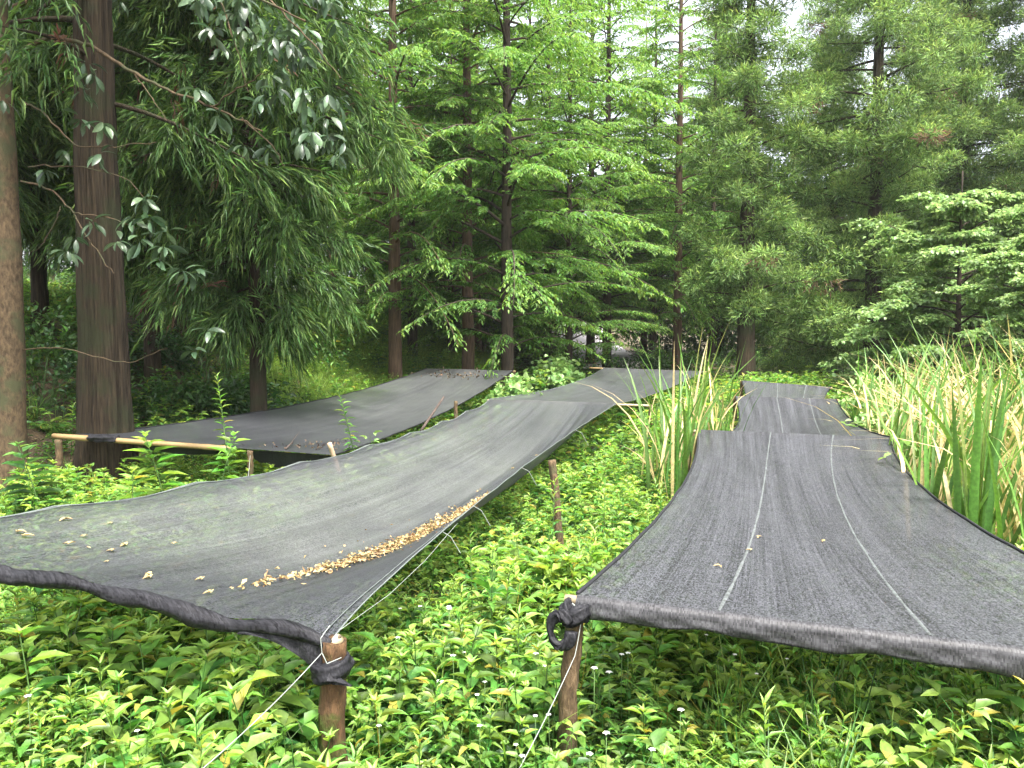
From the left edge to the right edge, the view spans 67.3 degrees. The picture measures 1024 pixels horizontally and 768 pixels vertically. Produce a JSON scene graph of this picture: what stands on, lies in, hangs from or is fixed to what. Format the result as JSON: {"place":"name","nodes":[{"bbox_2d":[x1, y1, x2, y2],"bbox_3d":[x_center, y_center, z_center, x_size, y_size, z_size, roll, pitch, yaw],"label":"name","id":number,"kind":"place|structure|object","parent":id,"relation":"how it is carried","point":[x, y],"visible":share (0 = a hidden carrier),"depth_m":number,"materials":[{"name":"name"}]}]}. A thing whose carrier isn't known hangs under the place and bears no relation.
{"place":"outdoors","nodes":[
{"label":"outdoors","id":0,"kind":"place"},
{"bbox_2d":[1,273,1006,767],"bbox_3d":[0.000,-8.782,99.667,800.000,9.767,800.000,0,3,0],"label":"ground","id":1,"kind":"structure","parent":0,"point":[37,433],"depth_m":11.55,"materials":[{"name":"plant"}]},
{"bbox_2d":[0,441,71,511],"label":"weed plant","id":2,"kind":"object","parent":1,"relation":"on","point":[20,464],"visible":0.81,"depth_m":6.20,"materials":[{"name":"green plant"}]},
{"bbox_2d":[0,623,92,765],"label":"weed plant","id":3,"kind":"object","parent":1,"relation":"on","point":[10,653],"visible":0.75,"depth_m":2.80,"materials":[{"name":"green plant"}]},
{"bbox_2d":[6,594,107,689],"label":"weed plant","id":4,"kind":"object","parent":1,"relation":"on","point":[80,635],"visible":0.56,"depth_m":3.33,"materials":[{"name":"green plant"}]},
{"bbox_2d":[54,439,63,480],"bbox_3d":[-4.510,0.928,7.662,0.088,0.756,0.090,0,3,0],"label":"wooden post","id":5,"kind":"object","parent":1,"relation":"on","point":[59,450],"visible":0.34,"depth_m":7.62,"materials":[{"name":"brown wood"}]},
{"bbox_2d":[51,433,229,450],"bbox_3d":[-3.611,0.562,7.444,2.001,0.111,0.060,1,3,14],"label":"bamboo pole","id":6,"kind":"object","parent":5,"relation":"on","point":[128,441],"visible":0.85,"depth_m":7.40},
{"bbox_2d":[11,0,127,251],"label":"cedar tree","id":7,"kind":"object","parent":1,"relation":"on","point":[41,192],"visible":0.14,"depth_m":11.08,"materials":[{"name":"green plant"}]},
{"bbox_2d":[24,284,137,413],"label":"bush","id":8,"kind":"object","parent":1,"relation":"on","point":[69,354],"visible":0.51,"depth_m":10.47,"materials":[{"name":"green plant"}]},
{"bbox_2d":[14,4,176,339],"bbox_3d":[-8.050,-7.219,12.495,5.614,13.202,5.752,2,4,35],"label":"cedar tree","id":9,"kind":"object","parent":1,"relation":"on","point":[39,288],"visible":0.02,"depth_m":12.81,"materials":[{"name":"green plant"}]},
{"bbox_2d":[62,618,140,719],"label":"weed plant","id":10,"kind":"object","parent":1,"relation":"on","point":[115,628],"visible":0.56,"depth_m":3.08,"materials":[{"name":"green plant"}]},
{"bbox_2d":[109,465,154,499],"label":"weed plant","id":11,"kind":"object","parent":1,"relation":"on","point":[132,482],"visible":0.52,"depth_m":5.68,"materials":[{"name":"green plant"}]},
{"bbox_2d":[90,631,196,734],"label":"weed plant","id":12,"kind":"object","parent":1,"relation":"on","point":[147,648],"visible":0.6,"depth_m":2.97,"materials":[{"name":"green plant"}]},
{"bbox_2d":[74,325,214,376],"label":"bush","id":13,"kind":"object","parent":1,"relation":"on","point":[165,341],"visible":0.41,"depth_m":12.91,"materials":[{"name":"green plant"}]},
{"bbox_2d":[123,430,187,497],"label":"weed plant","id":14,"kind":"object","parent":1,"relation":"on","point":[159,465],"visible":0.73,"depth_m":6.14,"materials":[{"name":"green plant"}]},
{"bbox_2d":[11,0,310,396],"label":"cedar tree","id":15,"kind":"object","parent":1,"relation":"on","point":[153,361],"visible":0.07,"depth_m":11.42,"materials":[{"name":"green plant"}]},
{"bbox_2d":[0,0,355,494],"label":"broadleaf tree","id":16,"kind":"object","parent":1,"relation":"on","point":[13,406],"visible":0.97,"depth_m":6.84,"materials":[{"name":"green plant"}]},
{"bbox_2d":[143,637,242,750],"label":"weed plant","id":17,"kind":"object","parent":1,"relation":"on","point":[162,718],"visible":0.34,"depth_m":2.90,"materials":[{"name":"green plant"}]},
{"bbox_2d":[131,367,271,424],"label":"bush","id":18,"kind":"object","parent":1,"relation":"on","point":[188,395],"visible":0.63,"depth_m":11.43,"materials":[{"name":"green plant"}]},
{"bbox_2d":[0,0,408,491],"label":"cedar tree","id":19,"kind":"object","parent":1,"relation":"on","point":[104,405],"visible":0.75,"depth_m":7.92,"materials":[{"name":"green plant"}]},
{"bbox_2d":[201,431,250,479],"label":"weed plant","id":20,"kind":"object","parent":1,"relation":"on","point":[230,452],"visible":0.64,"depth_m":6.58,"materials":[{"name":"green plant"}]},
{"bbox_2d":[211,372,241,480],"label":"weed plant","id":21,"kind":"object","parent":1,"relation":"on","point":[222,416],"visible":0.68,"depth_m":6.85,"materials":[{"name":"green plant"}]},
{"bbox_2d":[173,646,283,720],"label":"weed plant","id":22,"kind":"object","parent":1,"relation":"on","point":[228,651],"visible":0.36,"depth_m":2.87,"materials":[{"name":"green plant"}]},
{"bbox_2d":[164,369,310,421],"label":"bush","id":23,"kind":"object","parent":1,"relation":"on","point":[242,382],"visible":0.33,"depth_m":12.42,"materials":[{"name":"green plant"}]},
{"bbox_2d":[0,276,500,492],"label":"bank weeds","id":24,"kind":"object","parent":1,"relation":"on","point":[54,427],"visible":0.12,"depth_m":13.81,"materials":[{"name":"green plant"}]},
{"bbox_2d":[46,0,458,411],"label":"cedar tree","id":25,"kind":"object","parent":1,"relation":"on","point":[169,180],"visible":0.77,"depth_m":9.91,"materials":[{"name":"green plant"}]},
{"bbox_2d":[218,650,317,761],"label":"weed plant","id":26,"kind":"object","parent":1,"relation":"on","point":[293,699],"visible":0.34,"depth_m":2.80,"materials":[{"name":"green plant"}]},
{"bbox_2d":[257,642,318,746],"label":"weed plant","id":27,"kind":"object","parent":1,"relation":"on","point":[288,654],"visible":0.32,"depth_m":2.98,"materials":[{"name":"green plant"}]},
{"bbox_2d":[246,318,365,368],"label":"bush","id":28,"kind":"object","parent":1,"relation":"on","point":[317,345],"visible":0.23,"depth_m":16.68,"materials":[{"name":"green plant"}]},
{"bbox_2d":[318,634,348,767],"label":"wooden post","id":29,"kind":"object","parent":1,"relation":"on","point":[332,704],"visible":0.72,"depth_m":2.43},
{"bbox_2d":[331,634,343,643],"bbox_3d":[-1.581,0.729,2.762,2.193,0.202,0.033,1,3,18],"label":"bamboo pole","id":30,"kind":"object","parent":29,"relation":"attached to","point":[337,638],"visible":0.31,"depth_m":2.43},
{"bbox_2d":[0,367,702,686],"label":"shade net","id":31,"kind":"object","parent":30,"relation":"hanging from","point":[227,534],"visible":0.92,"depth_m":4.15,"materials":[{"name":"fabric"}]},
{"bbox_2d":[230,490,487,589],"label":"dry leaves","id":32,"kind":"object","parent":31,"relation":"on","point":[401,540],"visible":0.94,"depth_m":4.34,"materials":[{"name":"brown plant"}]},
{"bbox_2d":[285,0,424,297],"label":"redwood tree","id":33,"kind":"object","parent":1,"relation":"on","point":[368,159],"visible":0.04,"depth_m":24.59,"materials":[{"name":"green plant"}]},
{"bbox_2d":[228,295,520,407],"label":"grass","id":34,"kind":"structure","parent":1,"relation":"on","point":[352,374],"depth_m":18.79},
{"bbox_2d":[263,0,537,359],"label":"redwood tree","id":35,"kind":"object","parent":1,"relation":"on","point":[412,334],"visible":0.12,"depth_m":21.76,"materials":[{"name":"green plant"}]},
{"bbox_2d":[373,646,437,742],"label":"weed plant","id":36,"kind":"object","parent":1,"relation":"on","point":[399,688],"visible":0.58,"depth_m":2.95,"materials":[{"name":"green plant"}]},
{"bbox_2d":[269,0,565,379],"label":"redwood tree","id":37,"kind":"object","parent":1,"relation":"on","point":[394,339],"visible":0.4,"depth_m":16.69,"materials":[{"name":"green plant"}]},
{"bbox_2d":[327,0,542,326],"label":"redwood tree","id":38,"kind":"object","parent":1,"relation":"on","point":[387,190],"visible":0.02,"depth_m":27.11,"materials":[{"name":"green plant"}]},
{"bbox_2d":[414,661,455,767],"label":"weed plant","id":39,"kind":"object","parent":1,"relation":"on","point":[434,673],"visible":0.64,"depth_m":2.76,"materials":[{"name":"green plant"}]},
{"bbox_2d":[334,0,566,355],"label":"redwood tree","id":40,"kind":"object","parent":1,"relation":"on","point":[404,222],"visible":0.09,"depth_m":23.33,"materials":[{"name":"green plant"}]},
{"bbox_2d":[436,619,495,719],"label":"weed plant","id":41,"kind":"object","parent":1,"relation":"on","point":[477,631],"visible":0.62,"depth_m":3.07,"materials":[{"name":"green plant"}]},
{"bbox_2d":[371,0,560,356],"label":"redwood tree","id":42,"kind":"object","parent":1,"relation":"on","point":[478,326],"visible":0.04,"depth_m":25.42,"materials":[{"name":"green plant"}]},
{"bbox_2d":[437,653,499,753],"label":"weed plant","id":43,"kind":"object","parent":1,"relation":"on","point":[471,680],"visible":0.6,"depth_m":2.81,"materials":[{"name":"green plant"}]},
{"bbox_2d":[23,258,922,386],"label":"undergrowth","id":44,"kind":"object","parent":1,"relation":"on","point":[525,359],"visible":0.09,"depth_m":25.73,"materials":[{"name":"green plant"}]},
{"bbox_2d":[456,531,489,631],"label":"weed plant","id":45,"kind":"object","parent":1,"relation":"on","point":[470,592],"visible":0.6,"depth_m":4.01,"materials":[{"name":"green plant"}]},
{"bbox_2d":[334,0,614,369],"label":"redwood tree","id":46,"kind":"object","parent":1,"relation":"on","point":[468,355],"visible":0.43,"depth_m":17.64,"materials":[{"name":"green plant"}]},
{"bbox_2d":[465,543,521,653],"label":"weed plant","id":47,"kind":"object","parent":1,"relation":"on","point":[493,574],"visible":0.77,"depth_m":3.63,"materials":[{"name":"green plant"}]},
{"bbox_2d":[487,563,519,669],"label":"weed plant","id":48,"kind":"object","parent":1,"relation":"on","point":[506,585],"visible":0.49,"depth_m":3.52,"materials":[{"name":"green plant"}]},
{"bbox_2d":[476,368,546,405],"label":"bush","id":49,"kind":"object","parent":1,"relation":"on","point":[514,386],"visible":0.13,"depth_m":12.40,"materials":[{"name":"green plant"}]},
{"bbox_2d":[0,364,1023,767],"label":"weeds","id":50,"kind":"object","parent":1,"relation":"on","point":[854,710],"visible":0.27,"depth_m":3.00,"materials":[{"name":"green plant"}]},
{"bbox_2d":[323,0,702,396],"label":"redwood tree","id":51,"kind":"object","parent":1,"relation":"on","point":[507,233],"visible":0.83,"depth_m":16.10,"materials":[{"name":"green plant"}]},
{"bbox_2d":[500,602,538,714],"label":"weed plant","id":52,"kind":"object","parent":1,"relation":"on","point":[519,636],"visible":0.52,"depth_m":3.16,"materials":[{"name":"green plant"}]},
{"bbox_2d":[500,531,539,622],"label":"weed plant","id":53,"kind":"object","parent":1,"relation":"on","point":[514,551],"visible":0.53,"depth_m":4.07,"materials":[{"name":"green plant"}]},
{"bbox_2d":[22,62,1023,360],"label":"distant wood","id":54,"kind":"object","parent":1,"relation":"on","point":[728,336],"depth_m":32.05,"materials":[{"name":"green plant"}]},
{"bbox_2d":[502,645,560,757],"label":"weed plant","id":55,"kind":"object","parent":1,"relation":"on","point":[547,656],"visible":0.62,"depth_m":2.83,"materials":[{"name":"green plant"}]},
{"bbox_2d":[420,0,659,361],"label":"redwood tree","id":56,"kind":"object","parent":1,"relation":"on","point":[501,40],"visible":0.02,"depth_m":28.32,"materials":[{"name":"green plant"}]},
{"bbox_2d":[521,353,585,391],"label":"bush","id":57,"kind":"object","parent":1,"relation":"on","point":[558,372],"visible":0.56,"depth_m":15.96,"materials":[{"name":"green plant"}]},
{"bbox_2d":[548,459,563,553],"bbox_3d":[0.313,0.968,5.062,0.156,0.950,0.067,0,3,0],"label":"wooden post","id":58,"kind":"object","parent":1,"relation":"on","point":[553,474],"visible":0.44,"depth_m":5.03,"materials":[{"name":"brown wood"}]},
{"bbox_2d":[428,0,696,364],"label":"redwood tree","id":59,"kind":"object","parent":1,"relation":"on","point":[641,303],"visible":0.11,"depth_m":24.83,"materials":[{"name":"green plant"}]},
{"bbox_2d":[557,623,583,767],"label":"wooden post","id":60,"kind":"object","parent":1,"relation":"on","point":[567,698],"visible":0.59,"depth_m":2.75,"materials":[{"name":"brown wood"}]},
{"bbox_2d":[546,380,1023,679],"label":"shade net","id":61,"kind":"object","parent":60,"relation":"hanging from","point":[897,563],"visible":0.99,"depth_m":3.47,"materials":[{"name":"fabric"}]},
{"bbox_2d":[461,0,703,373],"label":"redwood tree","id":62,"kind":"object","parent":1,"relation":"on","point":[571,192],"visible":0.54,"depth_m":19.88,"materials":[{"name":"green plant"}]},
{"bbox_2d":[549,339,626,377],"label":"bush","id":63,"kind":"object","parent":1,"relation":"on","point":[584,363],"visible":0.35,"depth_m":21.71,"materials":[{"name":"green plant"}]},
{"bbox_2d":[472,2,705,363],"bbox_3d":[2.577,-8.881,28.686,9.607,16.678,9.236,-3,4,-40],"label":"redwood tree","id":64,"kind":"object","parent":1,"relation":"on","point":[589,337],"visible":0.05,"depth_m":28.04,"materials":[{"name":"green plant"}]},
{"bbox_2d":[449,0,735,367],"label":"redwood tree","id":65,"kind":"object","parent":1,"relation":"on","point":[607,297],"visible":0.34,"depth_m":22.39,"materials":[{"name":"green plant"}]},
{"bbox_2d":[599,347,686,369],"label":"bush","id":66,"kind":"object","parent":1,"relation":"on","point":[664,364],"visible":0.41,"depth_m":21.85,"materials":[{"name":"green plant"}]},
{"bbox_2d":[595,21,706,357],"bbox_3d":[5.308,-8.065,32.343,6.647,14.252,6.752,-2,4,-36],"label":"redwood tree","id":67,"kind":"object","parent":1,"relation":"on","point":[643,341],"visible":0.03,"depth_m":32.45,"materials":[{"name":"green plant"}]},
{"bbox_2d":[620,378,701,500],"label":"reed clump","id":68,"kind":"object","parent":1,"relation":"on","point":[653,447],"visible":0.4,"depth_m":7.69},
{"bbox_2d":[553,0,785,362],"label":"redwood tree","id":69,"kind":"object","parent":1,"relation":"on","point":[653,335],"visible":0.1,"depth_m":29.20,"materials":[{"name":"green plant"}]},
{"bbox_2d":[587,319,758,506],"bbox_3d":[1.257,0.282,7.574,1.081,1.830,1.982,-2,4,-34],"label":"reed clump","id":70,"kind":"object","parent":1,"relation":"on","point":[688,449],"visible":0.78,"depth_m":7.18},
{"bbox_2d":[629,324,732,478],"bbox_3d":[1.792,0.220,8.019,1.085,1.857,1.358,1,3,20],"label":"reed clump","id":71,"kind":"object","parent":1,"relation":"on","point":[695,409],"visible":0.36,"depth_m":7.98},
{"bbox_2d":[588,0,800,369],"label":"redwood tree","id":72,"kind":"object","parent":1,"relation":"on","point":[676,314],"visible":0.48,"depth_m":23.05,"materials":[{"name":"green plant"}]},
{"bbox_2d":[639,345,763,430],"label":"reed clump","id":73,"kind":"object","parent":1,"relation":"on","point":[720,411],"visible":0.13,"depth_m":8.80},
{"bbox_2d":[660,342,756,442],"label":"reed clump","id":74,"kind":"object","parent":1,"relation":"on","point":[711,422],"visible":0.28,"depth_m":8.19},
{"bbox_2d":[611,2,812,362],"bbox_3d":[7.822,-7.939,29.947,8.354,14.502,8.031,3,4,39],"label":"redwood tree","id":75,"kind":"object","parent":1,"relation":"on","point":[713,345],"visible":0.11,"depth_m":29.43,"materials":[{"name":"green plant"}]},
{"bbox_2d":[683,6,757,355],"bbox_3d":[9.215,-8.755,33.593,4.701,15.497,4.524,2,4,36],"label":"cedar tree","id":76,"kind":"object","parent":1,"relation":"on","point":[712,35],"visible":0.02,"depth_m":33.17,"materials":[{"name":"green plant"}]},
{"bbox_2d":[743,686,787,767],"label":"weed plant","id":77,"kind":"object","parent":1,"relation":"on","point":[765,719],"visible":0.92,"depth_m":2.45,"materials":[{"name":"green plant"}]},
{"bbox_2d":[674,0,871,380],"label":"cedar tree","id":78,"kind":"object","parent":1,"relation":"on","point":[747,262],"visible":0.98,"depth_m":17.94,"materials":[{"name":"green plant"}]},
{"bbox_2d":[755,0,915,370],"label":"cedar tree","id":79,"kind":"object","parent":1,"relation":"on","point":[830,24],"visible":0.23,"depth_m":28.06,"materials":[{"name":"green plant"}]},
{"bbox_2d":[833,360,901,416],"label":"bush","id":80,"kind":"object","parent":1,"relation":"on","point":[845,407],"visible":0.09,"depth_m":12.10,"materials":[{"name":"green plant"}]},
{"bbox_2d":[734,0,1008,383],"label":"cedar tree","id":81,"kind":"object","parent":1,"relation":"on","point":[857,136],"visible":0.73,"depth_m":18.64,"materials":[{"name":"green plant"}]},
{"bbox_2d":[827,331,917,425],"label":"reed clump","id":82,"kind":"object","parent":1,"relation":"on","point":[856,410],"visible":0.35,"depth_m":10.11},
{"bbox_2d":[841,403,918,466],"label":"bush","id":83,"kind":"object","parent":1,"relation":"on","point":[864,414],"visible":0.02,"depth_m":8.71,"materials":[{"name":"green plant"}]},
{"bbox_2d":[774,357,985,455],"bbox_3d":[3.877,0.447,7.724,2.249,1.511,1.945,-2,4,-34],"label":"reed clump","id":84,"kind":"object","parent":1,"relation":"on","point":[887,433],"visible":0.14,"depth_m":7.75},
{"bbox_2d":[814,171,1023,388],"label":"maple tree","id":85,"kind":"object","parent":1,"relation":"on","point":[963,215],"visible":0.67,"depth_m":14.98,"materials":[{"name":"green plant"}]},
{"bbox_2d":[861,353,989,444],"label":"reed clump","id":86,"kind":"object","parent":1,"relation":"on","point":[868,410],"visible":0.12,"depth_m":8.46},
{"bbox_2d":[839,0,1020,342],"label":"cedar tree","id":87,"kind":"object","parent":1,"relation":"on","point":[918,213],"visible":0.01,"depth_m":30.07,"materials":[{"name":"green plant"}]},
{"bbox_2d":[864,395,1006,505],"bbox_3d":[2.876,0.701,5.133,0.870,1.288,0.575,0,3,-7],"label":"reed clump","id":88,"kind":"object","parent":1,"relation":"on","point":[939,479],"visible":0.26,"depth_m":5.06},
{"bbox_2d":[854,352,1023,545],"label":"reed clump","id":89,"kind":"object","parent":1,"relation":"on","point":[945,432],"visible":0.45,"depth_m":4.59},
{"bbox_2d":[860,352,1022,496],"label":"reed clump","id":90,"kind":"object","parent":1,"relation":"on","point":[1018,411],"visible":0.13,"depth_m":6.27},
{"bbox_2d":[868,329,1015,441],"bbox_3d":[4.979,0.263,8.588,1.961,1.802,2.367,-1,3,-23],"label":"reed clump","id":91,"kind":"object","parent":1,"relation":"on","point":[963,388],"visible":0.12,"depth_m":8.64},
{"bbox_2d":[877,332,1023,540],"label":"reed clump","id":92,"kind":"object","parent":1,"relation":"on","point":[1012,467],"visible":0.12,"depth_m":5.45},
{"bbox_2d":[880,335,1023,499],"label":"reed clump","id":93,"kind":"object","parent":1,"relation":"on","point":[1008,434],"visible":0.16,"depth_m":7.05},
{"bbox_2d":[882,233,1023,409],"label":"maple tree","id":94,"kind":"object","parent":1,"relation":"on","point":[1010,255],"visible":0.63,"depth_m":11.64,"materials":[{"name":"green plant"}]},
{"bbox_2d":[889,323,1019,475],"bbox_3d":[3.690,0.373,6.429,1.025,1.786,1.833,0,3,0],"label":"reed clump","id":95,"kind":"object","parent":1,"relation":"on","point":[904,421],"visible":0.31,"depth_m":6.71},
{"bbox_2d":[886,203,1023,370],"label":"maple tree","id":96,"kind":"object","parent":1,"relation":"on","point":[1009,231],"visible":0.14,"depth_m":17.36,"materials":[{"name":"green plant"}]},
{"bbox_2d":[887,0,1023,330],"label":"cedar tree","id":97,"kind":"object","parent":1,"relation":"on","point":[968,9],"visible":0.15,"depth_m":23.12,"materials":[{"name":"green plant"}]},
{"bbox_2d":[888,350,1023,502],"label":"reed clump","id":98,"kind":"object","parent":1,"relation":"on","point":[930,488],"visible":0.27,"depth_m":5.37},
{"bbox_2d":[893,353,1019,470],"bbox_3d":[4.224,0.451,7.255,1.066,1.549,1.902,2,4,33],"label":"reed clump","id":99,"kind":"object","parent":1,"relation":"on","point":[908,423],"visible":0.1,"depth_m":7.21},
{"bbox_2d":[907,313,1012,532],"bbox_3d":[2.744,0.468,4.573,0.599,1.823,0.551,0,3,0],"label":"reed clump","id":100,"kind":"object","parent":1,"relation":"on","point":[976,482],"visible":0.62,"depth_m":4.49,"materials":[{"name":"plant"}]},
{"bbox_2d":[909,363,1023,495],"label":"reed clump","id":101,"kind":"object","parent":1,"relation":"on","point":[941,443],"visible":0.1,"depth_m":5.95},
{"bbox_2d":[911,0,1023,371],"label":"cedar tree","id":102,"kind":"object","parent":1,"relation":"on","point":[1015,136],"visible":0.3,"depth_m":21.56,"materials":[{"name":"green plant"}]},
{"bbox_2d":[918,380,1023,544],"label":"reed clump","id":103,"kind":"object","parent":1,"relation":"on","point":[1015,537],"visible":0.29,"depth_m":4.71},
{"bbox_2d":[976,392,1023,546],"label":"reed clump","id":104,"kind":"object","parent":1,"relation":"on","point":[998,520],"visible":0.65,"depth_m":4.31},
{"bbox_2d":[22,0,1023,321],"label":"sky","id":105,"kind":"structure","parent":0,"point":[671,37],"materials":[{"name":"white"}]},
{"bbox_2d":[556,320,644,368],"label":"path","id":106,"kind":"structure","parent":0,"point":[622,353],"depth_m":38.34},
{"bbox_3d":[0.030,0.240,15.234,0.077,0.945,0.077,0,3,0],"label":"wooden post","id":107,"kind":"object","parent":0,"visible":0},
{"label":"bamboo pole","id":108,"kind":"object","parent":107,"relation":"on","visible":0},
{"bbox_2d":[72,368,513,467],"bbox_3d":[-1.728,0.242,11.491,2.900,0.640,9.034,1,3,17],"label":"shade net","id":109,"kind":"object","parent":108,"relation":"attached to","point":[394,406],"visible":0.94,"depth_m":10.11,"materials":[{"name":"fabric"}]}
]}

